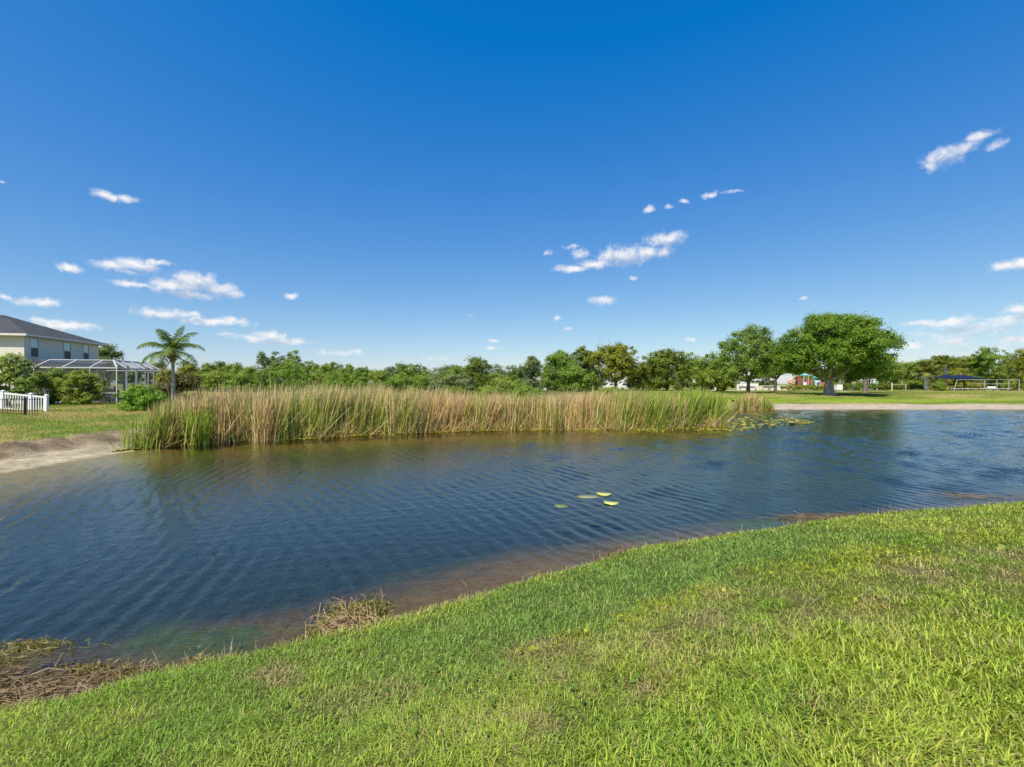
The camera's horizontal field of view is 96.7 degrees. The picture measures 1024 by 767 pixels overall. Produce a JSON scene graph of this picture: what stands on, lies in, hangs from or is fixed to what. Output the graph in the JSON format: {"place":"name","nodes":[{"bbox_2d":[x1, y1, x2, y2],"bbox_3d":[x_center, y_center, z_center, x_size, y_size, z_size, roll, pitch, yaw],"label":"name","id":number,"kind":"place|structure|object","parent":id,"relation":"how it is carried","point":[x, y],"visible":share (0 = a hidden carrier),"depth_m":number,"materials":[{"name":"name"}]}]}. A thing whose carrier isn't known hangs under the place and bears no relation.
{"place":"outdoors","nodes":[
{"label":"outdoors","id":0,"kind":"place"},
{"bbox_2d":[0,400,266,444],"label":"bank grass","id":1,"kind":"structure","parent":0,"point":[80,419],"depth_m":23.09,"materials":[{"name":"plant"}]},
{"bbox_2d":[0,384,1023,766],"bbox_3d":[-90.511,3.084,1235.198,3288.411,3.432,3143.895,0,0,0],"label":"ground","id":2,"kind":"structure","parent":0,"point":[170,574],"depth_m":10.22,"materials":[{"name":"plant"}]},
{"bbox_2d":[0,397,39,415],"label":"wire fence","id":3,"kind":"object","parent":2,"relation":"on","point":[24,410],"visible":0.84,"depth_m":25.02,"materials":[{"name":"black metal"}]},
{"bbox_2d":[0,352,48,404],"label":"shrub","id":4,"kind":"object","parent":2,"relation":"on","point":[18,380],"visible":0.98,"depth_m":30.41,"materials":[{"name":"green plant"}]},
{"bbox_2d":[0,390,48,410],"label":"picket fence","id":5,"kind":"object","parent":2,"relation":"on","point":[3,393],"visible":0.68,"depth_m":26.98,"materials":[{"name":"white paint"}]},
{"bbox_2d":[27,366,73,404],"bbox_3d":[-33.276,0.163,32.969,3.028,2.846,3.025,0,0,0],"label":"shrub","id":6,"kind":"object","parent":2,"relation":"on","point":[51,377],"visible":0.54,"depth_m":32.61,"materials":[{"name":"green plant"}]},
{"bbox_2d":[0,315,130,402],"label":"house","id":7,"kind":"structure","parent":2,"relation":"on","point":[37,344],"depth_m":38.55,"materials":[{"name":"paint"}]},
{"bbox_2d":[29,338,39,358],"bbox_3d":[-38.770,-2.842,36.961,0.120,1.595,0.950,0,0,-13],"label":"window","id":8,"kind":"structure","parent":7,"relation":"in","point":[34,343],"depth_m":36.97,"materials":[{"name":"clear glass"}]},
{"bbox_2d":[63,342,71,360],"bbox_3d":[-39.591,-2.842,40.533,0.120,1.595,0.980,0,0,-13],"label":"window","id":9,"kind":"structure","parent":7,"relation":"in","point":[66,346],"depth_m":40.45,"materials":[{"name":"clear glass"}]},
{"bbox_2d":[83,345,89,361],"bbox_3d":[-40.132,-2.842,42.882,0.120,1.595,0.900,0,0,-13],"label":"window","id":10,"kind":"structure","parent":7,"relation":"in","point":[85,347],"depth_m":42.93,"materials":[{"name":"clear glass"}]},
{"bbox_2d":[54,368,112,404],"bbox_3d":[-30.767,0.232,32.644,3.308,2.722,3.248,0,0,0],"label":"shrub","id":11,"kind":"object","parent":2,"relation":"on","point":[82,378],"visible":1,"depth_m":32.26,"materials":[{"name":"green plant"}]},
{"bbox_2d":[8,357,159,403],"bbox_3d":[-34.686,-0.170,38.119,7.076,3.699,8.090,0,0,-13],"label":"screen enclosure","id":12,"kind":"object","parent":2,"relation":"on","point":[118,362],"visible":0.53,"depth_m":36.66,"materials":[{"name":"metal"}]},
{"bbox_2d":[99,343,125,385],"bbox_3d":[-51.364,-1.794,57.950,4.356,6.918,3.750,0,0,19],"label":"tree","id":13,"kind":"object","parent":2,"relation":"on","point":[106,352],"visible":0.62,"depth_m":57.72,"materials":[{"name":"green plant"}]},
{"bbox_2d":[104,416,151,450],"bbox_3d":[-14.873,1.944,18.033,1.555,1.453,1.429,0,0,0],"label":"cattail clump","id":14,"kind":"object","parent":2,"relation":"on","point":[127,442],"visible":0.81,"depth_m":17.83,"materials":[{"name":"plant"}]},
{"bbox_2d":[112,383,172,410],"bbox_3d":[-24.236,0.860,29.993,3.282,1.842,3.210,0,0,42],"label":"shrub","id":15,"kind":"object","parent":2,"relation":"on","point":[139,397],"visible":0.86,"depth_m":29.39,"materials":[{"name":"green plant"}]},
{"bbox_2d":[128,431,160,450],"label":"cattail clump","id":16,"kind":"object","parent":2,"relation":"on","point":[143,444],"visible":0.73,"depth_m":17.91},
{"bbox_2d":[152,368,178,394],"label":"shrub","id":17,"kind":"object","parent":2,"relation":"on","point":[159,378],"visible":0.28,"depth_m":37.57,"materials":[{"name":"green plant"}]},
{"bbox_2d":[136,326,205,405],"bbox_3d":[-23.127,-1.066,30.843,3.593,5.753,3.445,0,0,41],"label":"palm tree","id":18,"kind":"object","parent":2,"relation":"on","point":[172,351],"visible":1,"depth_m":30.84,"materials":[{"name":"green plant"}]},
{"bbox_2d":[154,370,206,402],"bbox_3d":[-26.421,0.200,35.889,4.051,2.746,3.810,0,0,-33],"label":"shrub","id":19,"kind":"object","parent":2,"relation":"on","point":[183,381],"visible":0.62,"depth_m":35.68,"materials":[{"name":"green plant"}]},
{"bbox_2d":[165,402,218,450],"bbox_3d":[-13.325,1.800,19.279,1.871,2.128,1.901,0,0,0],"label":"cattail clump","id":20,"kind":"object","parent":2,"relation":"on","point":[200,437],"visible":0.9,"depth_m":19.01,"materials":[{"name":"plant"}]},
{"bbox_2d":[179,364,205,385],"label":"tree","id":21,"kind":"object","parent":2,"relation":"on","point":[188,368],"visible":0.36,"depth_m":91.30,"materials":[{"name":"green plant"}]},
{"bbox_2d":[195,362,221,384],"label":"tree","id":22,"kind":"object","parent":2,"relation":"on","point":[206,369],"visible":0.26,"depth_m":95.23,"materials":[{"name":"green plant"}]},
{"bbox_2d":[198,370,235,391],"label":"tree","id":23,"kind":"object","parent":2,"relation":"on","point":[213,376],"visible":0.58,"depth_m":78.58,"materials":[{"name":"green plant"}]},
{"bbox_2d":[214,360,228,372],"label":"tree","id":24,"kind":"object","parent":2,"relation":"on","point":[220,364],"visible":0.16,"depth_m":103.45,"materials":[{"name":"green plant"}]},
{"bbox_2d":[222,362,242,381],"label":"tree","id":25,"kind":"object","parent":2,"relation":"on","point":[236,368],"visible":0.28,"depth_m":91.15,"materials":[{"name":"green plant"}]},
{"bbox_2d":[222,372,266,391],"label":"tree","id":26,"kind":"object","parent":2,"relation":"on","point":[241,379],"visible":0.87,"depth_m":76.95,"materials":[{"name":"green plant"}]},
{"bbox_2d":[236,366,262,390],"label":"tree","id":27,"kind":"object","parent":2,"relation":"on","point":[250,370],"visible":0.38,"depth_m":89.31,"materials":[{"name":"green plant"}]},
{"bbox_2d":[253,350,272,388],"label":"tree","id":28,"kind":"object","parent":2,"relation":"on","point":[261,360],"visible":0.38,"depth_m":111.60,"materials":[{"name":"green plant"}]},
{"bbox_2d":[263,351,281,389],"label":"tree","id":29,"kind":"object","parent":2,"relation":"on","point":[273,357],"visible":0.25,"depth_m":113.38,"materials":[{"name":"green plant"}]},
{"bbox_2d":[267,355,287,389],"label":"tree","id":30,"kind":"object","parent":2,"relation":"on","point":[282,357],"visible":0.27,"depth_m":109.61,"materials":[{"name":"green plant"}]},
{"bbox_2d":[254,361,315,391],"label":"tree","id":31,"kind":"object","parent":2,"relation":"on","point":[287,372],"visible":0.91,"depth_m":84.81,"materials":[{"name":"green plant"}]},
{"bbox_2d":[281,349,310,386],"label":"tree","id":32,"kind":"object","parent":2,"relation":"on","point":[294,358],"visible":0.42,"depth_m":99.49,"materials":[{"name":"green plant"}]},
{"bbox_2d":[296,360,320,390],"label":"tree","id":33,"kind":"object","parent":2,"relation":"on","point":[309,375],"visible":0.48,"depth_m":95.34,"materials":[{"name":"green plant"}]},
{"bbox_2d":[312,363,336,385],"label":"tree","id":34,"kind":"object","parent":2,"relation":"on","point":[323,371],"visible":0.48,"depth_m":93.31,"materials":[{"name":"green plant"}]},
{"bbox_2d":[325,361,339,377],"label":"tree","id":35,"kind":"object","parent":2,"relation":"on","point":[333,364],"visible":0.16,"depth_m":103.95,"materials":[{"name":"green plant"}]},
{"bbox_2d":[310,372,365,391],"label":"tree","id":36,"kind":"object","parent":2,"relation":"on","point":[342,380],"visible":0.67,"depth_m":81.28,"materials":[{"name":"green plant"}]},
{"bbox_2d":[334,364,362,388],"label":"tree","id":37,"kind":"object","parent":2,"relation":"on","point":[349,367],"visible":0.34,"depth_m":99.36,"materials":[{"name":"green plant"}]},
{"bbox_2d":[351,367,377,390],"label":"tree","id":38,"kind":"object","parent":2,"relation":"on","point":[363,377],"visible":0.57,"depth_m":95.26,"materials":[{"name":"green plant"}]},
{"bbox_2d":[365,369,391,389],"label":"tree","id":39,"kind":"object","parent":2,"relation":"on","point":[379,376],"visible":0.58,"depth_m":91.16,"materials":[{"name":"green plant"}]},
{"bbox_2d":[99,355,676,386],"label":"distant wood","id":40,"kind":"object","parent":2,"relation":"on","point":[131,375],"visible":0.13,"depth_m":159.49,"materials":[{"name":"green plant"}]},
{"bbox_2d":[383,365,397,382],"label":"tree","id":41,"kind":"object","parent":2,"relation":"on","point":[390,371],"visible":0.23,"depth_m":107.62,"materials":[{"name":"green plant"}]},
{"bbox_2d":[377,373,425,391],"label":"tree","id":42,"kind":"object","parent":2,"relation":"on","point":[400,379],"visible":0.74,"depth_m":78.80,"materials":[{"name":"green plant"}]},
{"bbox_2d":[393,363,409,384],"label":"tree","id":43,"kind":"object","parent":2,"relation":"on","point":[402,367],"visible":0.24,"depth_m":101.51,"materials":[{"name":"green plant"}]},
{"bbox_2d":[398,364,423,384],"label":"tree","id":44,"kind":"object","parent":2,"relation":"on","point":[412,371],"visible":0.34,"depth_m":99.52,"materials":[{"name":"green plant"}]},
{"bbox_2d":[413,369,431,390],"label":"tree","id":45,"kind":"object","parent":2,"relation":"on","point":[426,382],"visible":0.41,"depth_m":95.08,"materials":[{"name":"green plant"}]},
{"bbox_2d":[423,368,443,387],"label":"tree","id":46,"kind":"object","parent":2,"relation":"on","point":[435,376],"visible":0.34,"depth_m":90.75,"materials":[{"name":"green plant"}]},
{"bbox_2d":[425,380,446,394],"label":"shrub","id":47,"kind":"object","parent":2,"relation":"on","point":[432,388],"visible":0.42,"depth_m":51.58,"materials":[{"name":"green plant"}]},
{"bbox_2d":[134,375,740,449],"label":"cattails","id":48,"kind":"object","parent":2,"relation":"on","point":[234,411],"visible":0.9,"depth_m":23.90,"materials":[{"name":"plant"}]},
{"bbox_2d":[140,410,734,448],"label":"cattail litter","id":49,"kind":"object","parent":2,"relation":"on","point":[708,424],"visible":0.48,"depth_m":24.62,"materials":[{"name":"plant"}]},
{"bbox_2d":[441,366,461,383],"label":"tree","id":50,"kind":"object","parent":2,"relation":"on","point":[454,370],"visible":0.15,"depth_m":89.16,"materials":[{"name":"green plant"}]},
{"bbox_2d":[428,373,479,390],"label":"tree","id":51,"kind":"object","parent":2,"relation":"on","point":[459,380],"visible":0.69,"depth_m":73.01,"materials":[{"name":"green plant"}]},
{"bbox_2d":[438,386,469,399],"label":"shrub","id":52,"kind":"object","parent":2,"relation":"on","point":[460,389],"visible":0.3,"depth_m":37.79,"materials":[{"name":"green plant"}]},
{"bbox_2d":[457,356,494,391],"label":"tree","id":53,"kind":"object","parent":2,"relation":"on","point":[476,367],"visible":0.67,"depth_m":76.92,"materials":[{"name":"green plant"}]},
{"bbox_2d":[468,384,507,398],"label":"shrub","id":54,"kind":"object","parent":2,"relation":"on","point":[485,388],"visible":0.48,"depth_m":35.42,"materials":[{"name":"green plant"}]},
{"bbox_2d":[5,502,988,709],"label":"dry grass","id":55,"kind":"structure","parent":2,"relation":"on","point":[271,643],"depth_m":3.57,"materials":[{"name":"plant"}]},
{"bbox_2d":[481,376,523,392],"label":"tree","id":56,"kind":"object","parent":2,"relation":"on","point":[506,382],"visible":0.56,"depth_m":76.37,"materials":[{"name":"green plant"}]},
{"bbox_2d":[0,500,1023,766],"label":"lawn grass","id":57,"kind":"structure","parent":2,"relation":"on","point":[942,734],"depth_m":2.67,"materials":[{"name":"plant"}]},
{"bbox_2d":[508,374,522,385],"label":"tree","id":58,"kind":"object","parent":2,"relation":"on","point":[515,378],"visible":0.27,"depth_m":110.91,"materials":[{"name":"green plant"}]},
{"bbox_2d":[503,384,546,398],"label":"shrub","id":59,"kind":"object","parent":2,"relation":"on","point":[526,389],"visible":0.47,"depth_m":36.52,"materials":[{"name":"green plant"}]},
{"bbox_2d":[520,355,545,389],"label":"tree","id":60,"kind":"object","parent":2,"relation":"on","point":[532,362],"visible":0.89,"depth_m":87.51,"materials":[{"name":"green plant"}]},
{"bbox_2d":[541,349,579,390],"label":"tree","id":61,"kind":"object","parent":2,"relation":"on","point":[559,359],"visible":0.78,"depth_m":95.70,"materials":[{"name":"green plant"}]},
{"bbox_2d":[557,364,597,391],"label":"tree","id":62,"kind":"object","parent":2,"relation":"on","point":[578,374],"visible":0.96,"depth_m":88.96,"materials":[{"name":"green plant"}]},
{"bbox_2d":[564,345,606,389],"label":"tree","id":63,"kind":"object","parent":2,"relation":"on","point":[582,355],"visible":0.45,"depth_m":102.18,"materials":[{"name":"green plant"}]},
{"bbox_2d":[594,385,628,398],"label":"shrub","id":64,"kind":"object","parent":2,"relation":"on","point":[610,389],"visible":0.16,"depth_m":39.85,"materials":[{"name":"green plant"}]},
{"bbox_2d":[586,340,641,386],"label":"tree","id":65,"kind":"object","parent":2,"relation":"on","point":[613,359],"visible":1,"depth_m":90.05,"materials":[{"name":"green plant"}]},
{"bbox_2d":[625,360,661,390],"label":"tree","id":66,"kind":"object","parent":2,"relation":"on","point":[633,381],"visible":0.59,"depth_m":95.95,"materials":[{"name":"green plant"}]},
{"bbox_2d":[639,345,697,390],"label":"tree","id":67,"kind":"object","parent":2,"relation":"on","point":[658,363],"visible":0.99,"depth_m":92.49,"materials":[{"name":"green plant"}]},
{"bbox_2d":[674,352,709,390],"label":"tree","id":68,"kind":"object","parent":2,"relation":"on","point":[690,367],"visible":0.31,"depth_m":96.85,"materials":[{"name":"green plant"}]},
{"bbox_2d":[686,349,742,391],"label":"tree","id":69,"kind":"object","parent":2,"relation":"on","point":[705,375],"visible":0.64,"depth_m":83.70,"materials":[{"name":"green plant"}]},
{"bbox_2d":[709,322,782,392],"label":"tree","id":70,"kind":"object","parent":2,"relation":"on","point":[747,359],"visible":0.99,"depth_m":68.57,"materials":[{"name":"green plant"}]},
{"bbox_2d":[737,383,757,389],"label":"garden wall","id":71,"kind":"structure","parent":2,"relation":"on","point":[745,384],"depth_m":101.00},
{"bbox_2d":[730,390,774,412],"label":"cattails","id":72,"kind":"object","parent":2,"relation":"on","point":[749,401],"visible":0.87,"depth_m":44.39,"materials":[{"name":"plant"}]},
{"bbox_2d":[748,371,774,385],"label":"tree","id":73,"kind":"object","parent":2,"relation":"on","point":[765,383],"visible":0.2,"depth_m":116.34,"materials":[{"name":"green plant"}]},
{"bbox_2d":[757,336,792,391],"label":"tree","id":74,"kind":"object","parent":2,"relation":"on","point":[776,377],"visible":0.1,"depth_m":75.73,"materials":[{"name":"green plant"}]},
{"bbox_2d":[781,385,823,389],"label":"hedge","id":75,"kind":"object","parent":2,"relation":"on","point":[813,387],"visible":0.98,"depth_m":98.68,"materials":[{"name":"green plant"}]},
{"bbox_2d":[787,373,823,389],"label":"playground","id":76,"kind":"object","parent":2,"relation":"on","point":[808,381],"visible":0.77,"depth_m":105.90,"materials":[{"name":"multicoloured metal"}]},
{"bbox_2d":[792,371,824,388],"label":"tree","id":77,"kind":"object","parent":2,"relation":"on","point":[795,375],"visible":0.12,"depth_m":122.53,"materials":[{"name":"green plant"}]},
{"bbox_2d":[773,310,912,394],"bbox_3d":[44.570,-4.234,61.752,16.074,11.962,13.693,0,0,0],"label":"oak tree","id":78,"kind":"object","parent":2,"relation":"on","point":[849,346],"visible":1,"depth_m":60.34,"materials":[{"name":"green plant"}]},
{"bbox_2d":[823,369,863,388],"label":"tree","id":79,"kind":"object","parent":2,"relation":"on","point":[836,382],"visible":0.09,"depth_m":116.65,"materials":[{"name":"green plant"}]},
{"bbox_2d":[843,382,890,389],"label":"hedge","id":80,"kind":"object","parent":2,"relation":"on","point":[875,386],"visible":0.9,"depth_m":99.78,"materials":[{"name":"green plant"}]},
{"bbox_2d":[854,352,907,392],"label":"oak tree","id":81,"kind":"object","parent":2,"relation":"on","point":[900,372],"visible":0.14,"depth_m":70.61,"materials":[{"name":"green plant"}]},
{"bbox_2d":[867,371,906,389],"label":"tree","id":82,"kind":"object","parent":2,"relation":"on","point":[895,381],"visible":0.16,"depth_m":110.45,"materials":[{"name":"green plant"}]},
{"bbox_2d":[892,383,923,389],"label":"hedge","id":83,"kind":"object","parent":2,"relation":"on","point":[911,386],"visible":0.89,"depth_m":103.58,"materials":[{"name":"green plant"}]},
{"bbox_2d":[903,358,939,388],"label":"tree","id":84,"kind":"object","parent":2,"relation":"on","point":[910,366],"visible":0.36,"depth_m":117.63,"materials":[{"name":"green plant"}]},
{"bbox_2d":[910,359,940,389],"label":"palm tree","id":85,"kind":"object","parent":2,"relation":"on","point":[925,369],"visible":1,"depth_m":99.60,"materials":[{"name":"green plant"}]},
{"bbox_2d":[930,381,951,390],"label":"shrub","id":86,"kind":"object","parent":2,"relation":"on","point":[939,386],"visible":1,"depth_m":91.69,"materials":[{"name":"green plant"}]},
{"bbox_2d":[933,355,956,383],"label":"palm tree","id":87,"kind":"object","parent":2,"relation":"on","point":[944,361],"visible":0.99,"depth_m":97.77,"materials":[{"name":"green plant"}]},
{"bbox_2d":[931,354,963,383],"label":"tree","id":88,"kind":"object","parent":2,"relation":"on","point":[952,367],"visible":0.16,"depth_m":121.41,"materials":[{"name":"green plant"}]},
{"bbox_2d":[930,375,983,390],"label":"canopy","id":89,"kind":"object","parent":2,"relation":"on","point":[963,377],"visible":0.81,"depth_m":94.95,"materials":[{"name":"blue fabric"}]},
{"bbox_2d":[932,367,986,389],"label":"tree","id":90,"kind":"object","parent":2,"relation":"on","point":[968,383],"visible":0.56,"depth_m":106.60,"materials":[{"name":"green plant"}]},
{"bbox_2d":[947,355,987,387],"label":"tree","id":91,"kind":"object","parent":2,"relation":"on","point":[959,364],"visible":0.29,"depth_m":115.43,"materials":[{"name":"green plant"}]},
{"bbox_2d":[950,380,1019,390],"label":"pipe fence","id":92,"kind":"object","parent":2,"relation":"on","point":[984,388],"visible":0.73,"depth_m":89.76,"materials":[{"name":"white metal"}]},
{"bbox_2d":[963,346,1014,389],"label":"tree","id":93,"kind":"object","parent":2,"relation":"on","point":[990,360],"visible":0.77,"depth_m":111.50,"materials":[{"name":"green plant"}]},
{"bbox_2d":[988,364,1023,389],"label":"tree","id":94,"kind":"object","parent":2,"relation":"on","point":[999,375],"visible":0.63,"depth_m":107.55,"materials":[{"name":"green plant"}]},
{"bbox_2d":[1000,348,1023,388],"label":"tree","id":95,"kind":"object","parent":2,"relation":"on","point":[1019,373],"visible":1,"depth_m":97.07,"materials":[{"name":"green plant"}]},
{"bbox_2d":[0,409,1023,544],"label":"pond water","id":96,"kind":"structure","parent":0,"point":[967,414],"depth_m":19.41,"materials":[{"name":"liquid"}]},
{"bbox_2d":[0,634,115,666],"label":"floating plant","id":97,"kind":"object","parent":96,"relation":"on","point":[30,646],"visible":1,"depth_m":4.42,"materials":[{"name":"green plant"}]},
{"bbox_2d":[0,646,210,709],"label":"dead reed pile","id":98,"kind":"object","parent":96,"relation":"on","point":[18,690],"visible":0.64,"depth_m":3.94,"materials":[{"name":"brown plant"}]},
{"bbox_2d":[127,402,168,448],"bbox_3d":[-14.779,1.641,18.297,1.591,2.170,1.404,0,0,-33],"label":"cattail clump","id":99,"kind":"object","parent":96,"relation":"in","point":[154,423],"visible":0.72,"depth_m":18.23,"materials":[{"name":"plant"}]},
{"bbox_2d":[294,588,397,640],"bbox_3d":[-1.662,2.361,4.590,0.986,0.520,0.823,0,0,0],"label":"brush heap","id":100,"kind":"object","parent":96,"relation":"on","point":[366,610],"visible":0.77,"depth_m":4.63,"materials":[{"name":"beige plant"}]},
{"bbox_2d":[111,426,743,451],"bbox_3d":[-1.140,2.560,22.800,29.718,0.151,5.021,0,0,-13],"label":"floating weed","id":101,"kind":"object","parent":96,"relation":"on","point":[653,429],"visible":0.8,"depth_m":24.77,"materials":[{"name":"green plant"}]},
{"bbox_2d":[561,541,660,556],"bbox_3d":[2.199,2.468,6.948,2.960,0.252,0.790,0,0,0],"label":"dead reed pile","id":102,"kind":"object","parent":96,"relation":"on","point":[622,548],"visible":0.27,"depth_m":7.02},
{"bbox_2d":[735,510,887,521],"bbox_3d":[6.045,2.541,8.770,3.896,0.107,0.944,0,0,0],"label":"dead reed pile","id":103,"kind":"object","parent":96,"relation":"on","point":[817,516],"visible":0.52,"depth_m":8.79,"materials":[{"name":"plant"}]},
{"bbox_2d":[898,491,1023,498],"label":"dead reed pile","id":104,"kind":"object","parent":96,"relation":"on","point":[967,495],"visible":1,"depth_m":10.42,"materials":[{"name":"plant"}]},
{"bbox_2d":[0,0,1023,383],"label":"sky","id":105,"kind":"structure","parent":0,"point":[376,184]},
{"bbox_2d":[632,391,1023,403],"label":"park grass","id":106,"kind":"structure","parent":0,"point":[819,392],"depth_m":62.07,"materials":[{"name":"plant"}]},
{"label":"patio","id":107,"kind":"structure","parent":0,"visible":0},
{"bbox_2d":[99,386,118,401],"bbox_3d":[-32.834,0.857,37.108,1.000,1.266,0.700,0,0,-13],"label":"grill","id":108,"kind":"object","parent":107,"relation":"on","point":[110,393],"visible":0.52,"depth_m":36.86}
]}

